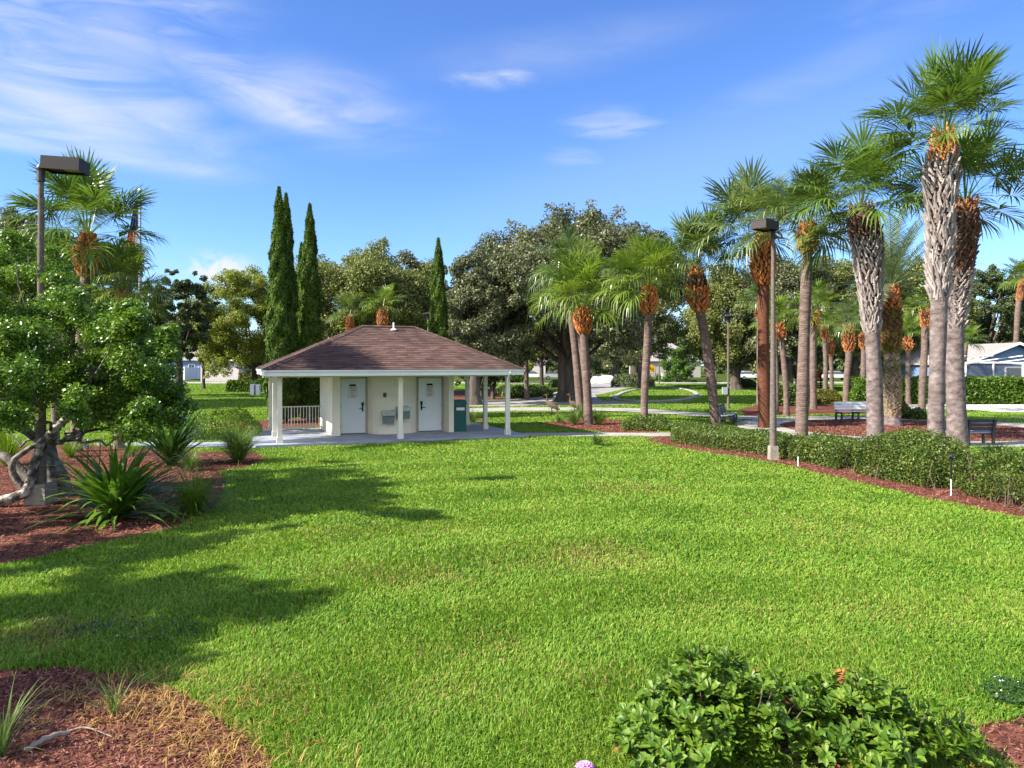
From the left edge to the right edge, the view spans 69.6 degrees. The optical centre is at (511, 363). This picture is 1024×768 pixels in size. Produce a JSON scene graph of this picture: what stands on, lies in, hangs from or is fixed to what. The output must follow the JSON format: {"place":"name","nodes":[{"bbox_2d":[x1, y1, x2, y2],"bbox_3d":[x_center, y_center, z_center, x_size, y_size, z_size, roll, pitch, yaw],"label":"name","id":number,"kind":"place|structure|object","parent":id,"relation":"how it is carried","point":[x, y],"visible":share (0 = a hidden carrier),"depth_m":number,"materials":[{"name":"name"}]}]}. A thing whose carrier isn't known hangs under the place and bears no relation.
{"place":"outdoors","nodes":[
{"label":"outdoors","id":0,"kind":"place"},
{"bbox_2d":[0,426,32,465],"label":"ornamental grass","id":1,"kind":"object","parent":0,"point":[11,447],"depth_m":20.00,"materials":[{"name":"green plant"}]},
{"bbox_2d":[201,360,251,381],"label":"house","id":2,"kind":"structure","parent":0,"point":[221,378],"depth_m":112.00,"materials":[{"name":"grey"}]},
{"bbox_2d":[0,366,1023,767],"bbox_3d":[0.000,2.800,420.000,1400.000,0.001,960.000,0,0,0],"label":"ground","id":3,"kind":"structure","parent":0,"point":[720,378],"depth_m":9.12,"materials":[{"name":"plant"}]},
{"bbox_2d":[0,205,88,405],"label":"oak tree","id":4,"kind":"object","parent":3,"relation":"on","point":[17,225],"visible":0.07,"depth_m":44.88,"materials":[{"name":"green plant"}]},
{"bbox_2d":[18,229,104,439],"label":"palm tree","id":5,"kind":"object","parent":3,"relation":"on","point":[53,416],"visible":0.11,"depth_m":26.36,"materials":[{"name":"green plant"}]},
{"bbox_2d":[61,244,152,351],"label":"oak tree","id":6,"kind":"object","parent":3,"relation":"on","point":[130,288],"visible":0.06,"depth_m":51.05,"materials":[{"name":"green plant"}]},
{"bbox_2d":[0,445,264,564],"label":"mulch bed","id":7,"kind":"object","parent":3,"relation":"on","point":[12,531],"visible":0.28,"depth_m":13.24,"materials":[{"name":"red wood"}]},
{"bbox_2d":[24,155,89,505],"bbox_3d":[-9.071,-0.634,14.666,1.056,6.909,0.462,0,0,-6],"label":"lamp post","id":8,"kind":"object","parent":7,"relation":"on","point":[64,165],"visible":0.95,"depth_m":14.58,"materials":[{"name":"metal"}]},
{"bbox_2d":[0,145,169,451],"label":"palm tree","id":9,"kind":"object","parent":7,"relation":"on","point":[90,195],"visible":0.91,"depth_m":22.71,"materials":[{"name":"green plant"}]},
{"bbox_2d":[0,226,198,506],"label":"ligustrum tree","id":10,"kind":"object","parent":7,"relation":"on","point":[118,336],"visible":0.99,"depth_m":13.32,"materials":[{"name":"green plant"}]},
{"bbox_2d":[19,436,196,539],"bbox_3d":[-7.099,2.023,13.273,3.158,1.535,3.195,0,0,-22],"label":"strap leaved plant","id":11,"kind":"object","parent":7,"relation":"on","point":[112,489],"visible":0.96,"depth_m":12.91,"materials":[{"name":"green plant"}]},
{"bbox_2d":[75,238,176,448],"bbox_3d":[-12.629,-0.625,23.977,3.131,6.964,3.331,0,0,41],"label":"palm tree","id":12,"kind":"object","parent":7,"relation":"on","point":[125,263],"visible":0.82,"depth_m":23.66,"materials":[{"name":"green plant"}]},
{"bbox_2d":[107,400,240,469],"bbox_3d":[-9.412,1.887,20.142,3.474,1.805,3.194,0,0,30],"label":"strap leaved plant","id":13,"kind":"object","parent":7,"relation":"on","point":[176,441],"visible":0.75,"depth_m":19.93,"materials":[{"name":"green plant"}]},
{"bbox_2d":[167,445,207,473],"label":"ornamental grass","id":14,"kind":"object","parent":7,"relation":"on","point":[187,460],"depth_m":19.11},
{"bbox_2d":[118,455,258,525],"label":"ornamental grass","id":15,"kind":"object","parent":7,"relation":"on","point":[190,503],"depth_m":13.42,"materials":[{"name":"green plant"}]},
{"bbox_2d":[201,418,277,465],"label":"ornamental grass","id":16,"kind":"object","parent":7,"relation":"on","point":[237,448],"depth_m":20.48,"materials":[{"name":"plant"}]},
{"bbox_2d":[0,668,275,767],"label":"mulch bed","id":17,"kind":"object","parent":3,"relation":"on","point":[67,747],"visible":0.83,"depth_m":5.59,"materials":[{"name":"red wood"}]},
{"bbox_2d":[0,673,68,756],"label":"grass sprig","id":18,"kind":"object","parent":17,"relation":"on","point":[4,739],"depth_m":5.26,"materials":[{"name":"plant"}]},
{"bbox_2d":[23,726,110,753],"bbox_3d":[-3.270,2.761,5.451,0.574,0.071,0.219,0,0,-23],"label":"fallen stick","id":19,"kind":"object","parent":17,"relation":"on","point":[42,739],"visible":0.98,"depth_m":5.42,"materials":[{"name":"grey wood"}]},
{"bbox_2d":[81,671,155,716],"bbox_3d":[-3.134,2.598,5.783,0.682,0.384,0.416,0,0,15],"label":"grass sprig","id":20,"kind":"object","parent":17,"relation":"on","point":[114,706],"depth_m":5.84,"materials":[{"name":"plant"}]},
{"bbox_2d":[1,653,366,767],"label":"dead grass","id":21,"kind":"structure","parent":17,"relation":"on","point":[200,721],"depth_m":5.70,"materials":[{"name":"plant"}]},
{"bbox_2d":[147,268,219,397],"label":"oak tree","id":22,"kind":"object","parent":3,"relation":"on","point":[182,316],"visible":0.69,"depth_m":59.49,"materials":[{"name":"green plant"}]},
{"bbox_2d":[163,405,262,439],"bbox_3d":[-11.405,2.220,28.130,3.795,1.222,3.401,0,0,0],"label":"lime shrub","id":23,"kind":"object","parent":3,"relation":"on","point":[209,420],"visible":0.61,"depth_m":27.59,"materials":[{"name":"green plant"}]},
{"bbox_2d":[176,264,268,379],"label":"oak tree","id":24,"kind":"object","parent":3,"relation":"on","point":[238,286],"visible":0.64,"depth_m":73.43,"materials":[{"name":"green plant"}]},
{"bbox_2d":[225,379,264,391],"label":"hedge","id":25,"kind":"object","parent":3,"relation":"on","point":[233,385],"visible":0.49,"depth_m":72.09,"materials":[{"name":"green plant"}]},
{"bbox_2d":[325,292,369,330],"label":"palm tree","id":26,"kind":"object","parent":3,"relation":"on","point":[349,320],"visible":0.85,"depth_m":60.91,"materials":[{"name":"green plant"}]},
{"bbox_2d":[209,417,488,429],"bbox_3d":[-8.030,2.788,35.513,13.336,0.001,6.350,0,0,-31],"label":"mulch bed","id":27,"kind":"object","parent":3,"relation":"on","point":[265,425],"visible":0.11,"depth_m":34.21,"materials":[{"name":"red wood"}]},
{"bbox_2d":[262,186,295,418],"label":"cypress tree","id":28,"kind":"object","parent":27,"relation":"on","point":[278,296],"visible":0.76,"depth_m":34.18,"materials":[{"name":"green plant"}]},
{"bbox_2d":[276,192,301,421],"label":"cypress tree","id":29,"kind":"object","parent":27,"relation":"on","point":[294,289],"visible":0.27,"depth_m":35.18,"materials":[{"name":"plant"}]},
{"bbox_2d":[297,202,323,419],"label":"cypress tree","id":30,"kind":"object","parent":27,"relation":"on","point":[309,322],"visible":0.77,"depth_m":36.15,"materials":[{"name":"plant"}]},
{"bbox_2d":[293,236,447,339],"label":"oak tree","id":31,"kind":"object","parent":3,"relation":"on","point":[365,269],"visible":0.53,"depth_m":64.11,"materials":[{"name":"green plant"}]},
{"bbox_2d":[358,283,406,325],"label":"palm tree","id":32,"kind":"object","parent":3,"relation":"on","point":[384,293],"visible":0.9,"depth_m":59.89,"materials":[{"name":"green plant"}]},
{"bbox_2d":[249,322,528,447],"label":"pavilion","id":33,"kind":"structure","parent":3,"relation":"on","point":[367,374],"depth_m":27.94,"materials":[{"name":"beige paint"}]},
{"bbox_2d":[340,377,366,433],"bbox_3d":[-6.101,1.616,28.272,1.040,2.166,0.153,0,0,-22],"label":"door","id":34,"kind":"structure","parent":33,"relation":"in","point":[353,390],"depth_m":28.28,"materials":[{"name":"white paint"}]},
{"bbox_2d":[417,377,442,431],"bbox_3d":[-3.263,1.616,29.326,1.040,2.166,0.153,0,0,-22],"label":"door","id":35,"kind":"structure","parent":33,"relation":"in","point":[429,389],"depth_m":29.32,"materials":[{"name":"white paint"}]},
{"bbox_2d":[454,399,466,431],"bbox_3d":[-2.138,2.078,29.427,0.540,1.255,0.542,0,0,-22],"label":"litter bin","id":36,"kind":"object","parent":33,"relation":"on","point":[460,415],"visible":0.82,"depth_m":29.19,"materials":[{"name":"green plastic"}]},
{"bbox_2d":[387,249,457,337],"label":"oak tree","id":37,"kind":"object","parent":3,"relation":"on","point":[409,262],"visible":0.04,"depth_m":72.32,"materials":[{"name":"green plant"}]},
{"bbox_2d":[426,237,449,338],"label":"cypress tree","id":38,"kind":"object","parent":3,"relation":"on","point":[437,323],"visible":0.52,"depth_m":38.75,"materials":[{"name":"plant"}]},
{"bbox_2d":[446,250,541,404],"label":"oak tree","id":39,"kind":"object","parent":3,"relation":"on","point":[483,290],"visible":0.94,"depth_m":48.44,"materials":[{"name":"green plant"}]},
{"bbox_2d":[454,390,556,399],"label":"mulch bed","id":40,"kind":"object","parent":3,"relation":"on","point":[459,394],"visible":0.06,"depth_m":64.17,"materials":[{"name":"red wood"}]},
{"bbox_2d":[501,384,553,398],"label":"round shrub","id":41,"kind":"object","parent":40,"relation":"on","point":[518,388],"visible":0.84,"depth_m":59.26,"materials":[{"name":"green plant"}]},
{"bbox_2d":[22,318,989,374],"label":"woods","id":42,"kind":"object","parent":3,"relation":"on","point":[839,364],"visible":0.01,"depth_m":196.73,"materials":[{"name":"green plant"}]},
{"bbox_2d":[0,418,1023,767],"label":"bark chips","id":43,"kind":"object","parent":3,"relation":"on","point":[152,688],"visible":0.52,"depth_m":6.19,"materials":[{"name":"wood"}]},
{"bbox_2d":[64,616,1023,706],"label":"clover","id":44,"kind":"object","parent":3,"relation":"on","point":[1007,700],"visible":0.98,"depth_m":6.36,"materials":[{"name":"green plant"}]},
{"bbox_2d":[527,280,586,363],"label":"palm tree","id":45,"kind":"object","parent":3,"relation":"on","point":[539,295],"visible":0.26,"depth_m":40.33,"materials":[{"name":"green plant"}]},
{"bbox_2d":[463,199,659,401],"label":"oak tree","id":46,"kind":"object","parent":3,"relation":"on","point":[524,256],"visible":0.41,"depth_m":51.46,"materials":[{"name":"green plant"}]},
{"bbox_2d":[524,223,613,409],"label":"palm tree","id":47,"kind":"object","parent":3,"relation":"on","point":[569,237],"visible":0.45,"depth_m":37.74,"materials":[{"name":"green plant"}]},
{"bbox_2d":[547,344,608,378],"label":"oak tree","id":48,"kind":"object","parent":3,"relation":"on","point":[595,368],"visible":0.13,"depth_m":113.46,"materials":[{"name":"green plant"}]},
{"bbox_2d":[533,419,656,432],"bbox_3d":[4.509,2.788,33.088,5.247,0.001,7.724,0,0,-38],"label":"mulch bed","id":49,"kind":"object","parent":3,"relation":"on","point":[595,428],"visible":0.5,"depth_m":32.58,"materials":[{"name":"red wood"}]},
{"bbox_2d":[527,242,639,424],"bbox_3d":[3.344,-1.339,33.562,5.496,8.387,6.048,0,0,0],"label":"palm tree","id":50,"kind":"object","parent":49,"relation":"on","point":[579,277],"visible":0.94,"depth_m":33.21,"materials":[{"name":"green plant"}]},
{"bbox_2d":[587,230,700,428],"bbox_3d":[5.539,-1.484,31.481,4.753,8.670,4.511,0,0,-39],"label":"palm tree","id":51,"kind":"object","parent":49,"relation":"on","point":[644,256],"visible":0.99,"depth_m":31.06,"materials":[{"name":"green plant"}]},
{"bbox_2d":[620,414,673,431],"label":"shrub","id":52,"kind":"object","parent":49,"relation":"on","point":[655,421],"visible":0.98,"depth_m":30.62,"materials":[{"name":"green plant"}]},
{"bbox_2d":[469,407,793,420],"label":"footpath","id":53,"kind":"structure","parent":3,"relation":"on","point":[637,410],"depth_m":43.46,"materials":[{"name":"concrete"}]},
{"bbox_2d":[610,372,654,387],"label":"round shrub","id":54,"kind":"object","parent":3,"relation":"on","point":[626,378],"visible":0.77,"depth_m":86.71,"materials":[{"name":"green plant"}]},
{"bbox_2d":[588,280,682,388],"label":"oak tree","id":55,"kind":"object","parent":3,"relation":"on","point":[665,325],"visible":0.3,"depth_m":77.64,"materials":[{"name":"green plant"}]},
{"bbox_2d":[523,430,758,435],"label":"footpath","id":56,"kind":"structure","parent":3,"relation":"on","point":[602,434],"depth_m":28.72,"materials":[{"name":"concrete"}]},
{"bbox_2d":[616,220,690,386],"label":"oak tree","id":57,"kind":"object","parent":3,"relation":"on","point":[634,369],"visible":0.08,"depth_m":86.38,"materials":[{"name":"green plant"}]},
{"bbox_2d":[611,387,697,401],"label":"kerb","id":58,"kind":"structure","parent":3,"relation":"on","point":[615,396],"depth_m":59.81,"materials":[{"name":"concrete"}]},
{"bbox_2d":[654,345,698,381],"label":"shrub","id":59,"kind":"object","parent":3,"relation":"on","point":[679,368],"visible":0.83,"depth_m":110.03,"materials":[{"name":"green plant"}]},
{"bbox_2d":[643,201,757,424],"bbox_3d":[8.402,-2.212,33.421,5.810,10.184,5.660,0,0,0],"label":"palm tree","id":60,"kind":"object","parent":3,"relation":"on","point":[703,302],"visible":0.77,"depth_m":33.06,"materials":[{"name":"green plant"}]},
{"bbox_2d":[722,314,734,408],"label":"lamp post","id":61,"kind":"object","parent":3,"relation":"on","point":[726,390],"visible":0.94,"depth_m":44.64,"materials":[{"name":"grey metal"}]},
{"bbox_2d":[677,254,799,389],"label":"oak tree","id":62,"kind":"object","parent":3,"relation":"on","point":[723,297],"visible":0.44,"depth_m":76.46,"materials":[{"name":"green plant"}]},
{"bbox_2d":[604,642,885,767],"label":"broadleaf shrub","id":63,"kind":"object","parent":3,"relation":"on","point":[752,715],"visible":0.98,"depth_m":5.08,"materials":[{"name":"green plant"}]},
{"bbox_2d":[676,152,832,427],"bbox_3d":[10.121,-2.991,31.894,6.136,11.701,5.622,0,0,-17],"label":"palm tree","id":64,"kind":"object","parent":3,"relation":"on","point":[760,264],"visible":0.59,"depth_m":31.54,"materials":[{"name":"green plant"}]},
{"bbox_2d":[747,293,810,415],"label":"palm tree","id":65,"kind":"object","parent":3,"relation":"on","point":[781,334],"visible":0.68,"depth_m":38.94,"materials":[{"name":"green plant"}]},
{"bbox_2d":[731,255,856,383],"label":"oak tree","id":66,"kind":"object","parent":3,"relation":"on","point":[786,273],"visible":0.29,"depth_m":72.07,"materials":[{"name":"green plant"}]},
{"bbox_2d":[732,155,860,435],"bbox_3d":[10.242,-2.349,26.178,4.891,10.411,4.636,0,0,36],"label":"palm tree","id":67,"kind":"object","parent":3,"relation":"on","point":[802,406],"visible":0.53,"depth_m":26.17,"materials":[{"name":"green plant"}]},
{"bbox_2d":[738,404,865,415],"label":"mulch bed","id":68,"kind":"object","parent":3,"relation":"on","point":[822,409],"visible":0.28,"depth_m":43.68,"materials":[{"name":"red wood"}]},
{"bbox_2d":[732,283,785,403],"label":"palm tree","id":69,"kind":"object","parent":68,"relation":"on","point":[754,293],"visible":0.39,"depth_m":49.73,"materials":[{"name":"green plant"}]},
{"bbox_2d":[752,306,791,413],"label":"palm tree","id":70,"kind":"object","parent":68,"relation":"on","point":[777,387],"visible":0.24,"depth_m":40.92,"materials":[{"name":"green plant"}]},
{"bbox_2d":[783,278,848,409],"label":"palm tree","id":71,"kind":"object","parent":68,"relation":"on","point":[814,321],"visible":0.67,"depth_m":44.60,"materials":[{"name":"green plant"}]},
{"bbox_2d":[817,388,842,404],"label":"hedge","id":72,"kind":"object","parent":68,"relation":"on","point":[828,396],"visible":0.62,"depth_m":50.25,"materials":[{"name":"green plant"}]},
{"bbox_2d":[817,299,860,401],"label":"palm tree","id":73,"kind":"object","parent":68,"relation":"on","point":[848,341],"visible":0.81,"depth_m":49.77,"materials":[{"name":"green plant"}]},
{"bbox_2d":[848,377,884,401],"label":"bright shrub","id":74,"kind":"object","parent":68,"relation":"on","point":[859,395],"visible":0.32,"depth_m":48.81,"materials":[{"name":"green plant"}]},
{"bbox_2d":[812,304,843,388],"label":"palm tree","id":75,"kind":"object","parent":3,"relation":"on","point":[824,333],"visible":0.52,"depth_m":61.80,"materials":[{"name":"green plant"}]},
{"bbox_2d":[816,322,841,388],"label":"palm tree","id":76,"kind":"object","parent":3,"relation":"on","point":[831,347],"visible":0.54,"depth_m":63.79,"materials":[{"name":"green plant"}]},
{"bbox_2d":[648,436,1023,517],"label":"mulch bed","id":77,"kind":"object","parent":3,"relation":"on","point":[987,503],"visible":0.2,"depth_m":17.10,"materials":[{"name":"red wood"}]},
{"bbox_2d":[670,420,805,454],"bbox_3d":[7.198,2.496,25.690,2.949,0.740,7.001,0,0,-26],"label":"hedge","id":78,"kind":"object","parent":77,"relation":"on","point":[720,433],"visible":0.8,"depth_m":24.44,"materials":[{"name":"green plant"}]},
{"bbox_2d":[751,218,778,459],"bbox_3d":[7.326,-0.628,21.109,0.998,6.896,0.462,0,0,-42],"label":"lamp post","id":79,"kind":"object","parent":77,"relation":"on","point":[771,226],"visible":0.98,"depth_m":21.26,"materials":[{"name":"metal"}]},
{"bbox_2d":[778,430,877,468],"bbox_3d":[8.989,2.430,21.194,2.216,0.933,3.456,0,0,-15],"label":"hedge","id":80,"kind":"object","parent":77,"relation":"on","point":[808,445],"visible":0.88,"depth_m":20.36,"materials":[{"name":"green plant"}]},
{"bbox_2d":[848,427,976,488],"bbox_3d":[9.873,2.207,17.778,2.290,1.314,3.049,0,0,-19],"label":"hedge","id":81,"kind":"object","parent":77,"relation":"on","point":[911,465],"visible":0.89,"depth_m":17.30,"materials":[{"name":"green plant"}]},
{"bbox_2d":[840,32,1023,471],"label":"palm tree","id":82,"kind":"object","parent":77,"relation":"on","point":[943,167],"visible":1,"depth_m":18.34,"materials":[{"name":"green plant"}]},
{"bbox_2d":[943,445,1023,511],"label":"hedge","id":83,"kind":"object","parent":77,"relation":"on","point":[999,486],"visible":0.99,"depth_m":15.15,"materials":[{"name":"green plant"}]},
{"bbox_2d":[970,435,1018,472],"bbox_3d":[12.588,2.303,19.236,2.000,0.974,2.016,0,0,0],"label":"hedge","id":84,"kind":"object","parent":77,"relation":"on","point":[990,448],"depth_m":19.11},
{"bbox_2d":[772,115,928,446],"bbox_3d":[10.982,-2.565,23.439,5.017,10.839,5.496,0,0,-39],"label":"palm tree","id":85,"kind":"object","parent":3,"relation":"on","point":[865,237],"visible":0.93,"depth_m":23.25,"materials":[{"name":"green plant"}]},
{"bbox_2d":[837,310,865,376],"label":"palm tree","id":86,"kind":"object","parent":3,"relation":"on","point":[861,340],"visible":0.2,"depth_m":59.80,"materials":[{"name":"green plant"}]},
{"bbox_2d":[784,253,929,376],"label":"oak tree","id":87,"kind":"object","parent":3,"relation":"on","point":[840,271],"visible":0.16,"depth_m":71.93,"materials":[{"name":"green plant"}]},
{"bbox_2d":[736,416,1023,446],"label":"footpath","id":88,"kind":"structure","parent":3,"relation":"on","point":[750,424],"depth_m":32.97,"materials":[{"name":"concrete"}]},
{"bbox_2d":[945,419,996,444],"bbox_3d":[15.518,2.348,25.251,1.900,0.913,0.699,0,0,-2],"label":"park bench","id":89,"kind":"object","parent":88,"relation":"on","point":[982,426],"visible":0.38,"depth_m":25.02,"materials":[{"name":"metal"}]},
{"bbox_2d":[785,664,995,767],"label":"broadleaf shrub","id":90,"kind":"object","parent":3,"relation":"on","point":[898,735],"visible":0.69,"depth_m":5.06,"materials":[{"name":"green plant"}]},
{"bbox_2d":[780,419,1023,440],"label":"mulch bed","id":91,"kind":"object","parent":3,"relation":"on","point":[919,425],"visible":0.39,"depth_m":31.56,"materials":[{"name":"red wood"}]},
{"bbox_2d":[834,402,865,420],"bbox_3d":[16.899,2.348,36.252,1.900,0.913,0.699,0,0,-6],"label":"park bench","id":92,"kind":"object","parent":91,"relation":"on","point":[852,406],"visible":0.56,"depth_m":36.42,"materials":[{"name":"metal"}]},
{"bbox_2d":[811,193,981,425],"bbox_3d":[16.863,-2.429,33.226,7.356,10.570,7.252,0,0,12],"label":"date palm","id":93,"kind":"object","parent":91,"relation":"on","point":[891,336],"visible":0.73,"depth_m":32.88,"materials":[{"name":"green plant"}]},
{"bbox_2d":[900,278,929,411],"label":"palm tree","id":94,"kind":"object","parent":3,"relation":"on","point":[924,321],"visible":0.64,"depth_m":41.73,"materials":[{"name":"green plant"}]},
{"bbox_2d":[901,313,929,404],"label":"palm tree","id":95,"kind":"object","parent":3,"relation":"on","point":[908,345],"visible":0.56,"depth_m":49.95,"materials":[{"name":"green plant"}]},
{"bbox_2d":[881,255,984,360],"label":"oak tree","id":96,"kind":"object","parent":3,"relation":"on","point":[975,312],"visible":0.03,"depth_m":76.10,"materials":[{"name":"green plant"}]},
{"bbox_2d":[850,375,1023,403],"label":"hedge","id":97,"kind":"object","parent":3,"relation":"on","point":[998,389],"visible":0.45,"depth_m":50.25,"materials":[{"name":"green plant"}]},
{"bbox_2d":[880,99,1023,456],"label":"palm tree","id":98,"kind":"object","parent":3,"relation":"on","point":[970,222],"visible":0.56,"depth_m":21.19,"materials":[{"name":"green plant"}]},
{"bbox_2d":[882,342,1023,384],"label":"house","id":99,"kind":"structure","parent":3,"relation":"on","point":[1003,359],"depth_m":62.00,"materials":[{"name":"grey"}]},
{"bbox_2d":[909,402,1023,411],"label":"sand court","id":100,"kind":"object","parent":3,"relation":"on","point":[1004,407],"visible":0.5,"depth_m":46.69,"materials":[{"name":"sand"}]},
{"bbox_2d":[964,322,990,362],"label":"palm tree","id":101,"kind":"object","parent":3,"relation":"on","point":[969,330],"visible":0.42,"depth_m":55.62,"materials":[{"name":"green plant"}]},
{"bbox_2d":[964,264,1023,343],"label":"oak tree","id":102,"kind":"object","parent":3,"relation":"on","point":[984,285],"visible":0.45,"depth_m":82.27,"materials":[{"name":"green plant"}]},
{"bbox_2d":[970,718,1023,767],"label":"mulch bed","id":103,"kind":"object","parent":3,"relation":"on","point":[1004,741],"visible":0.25,"depth_m":5.47,"materials":[{"name":"red wood"}]},
{"bbox_2d":[995,258,1023,342],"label":"palm tree","id":104,"kind":"object","parent":3,"relation":"on","point":[1018,266],"visible":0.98,"depth_m":75.75,"materials":[{"name":"green plant"}]},
{"bbox_2d":[0,0,1023,365],"label":"sky","id":105,"kind":"structure","parent":0,"point":[411,123],"materials":[{"name":"blue"}]},
{"bbox_2d":[469,384,635,406],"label":"road","id":106,"kind":"structure","parent":0,"point":[597,389],"depth_m":54.15,"materials":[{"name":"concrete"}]},
{"bbox_2d":[629,343,700,376],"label":"house","id":107,"kind":"structure","parent":0,"point":[697,371],"depth_m":150.00,"materials":[{"name":"grey"}]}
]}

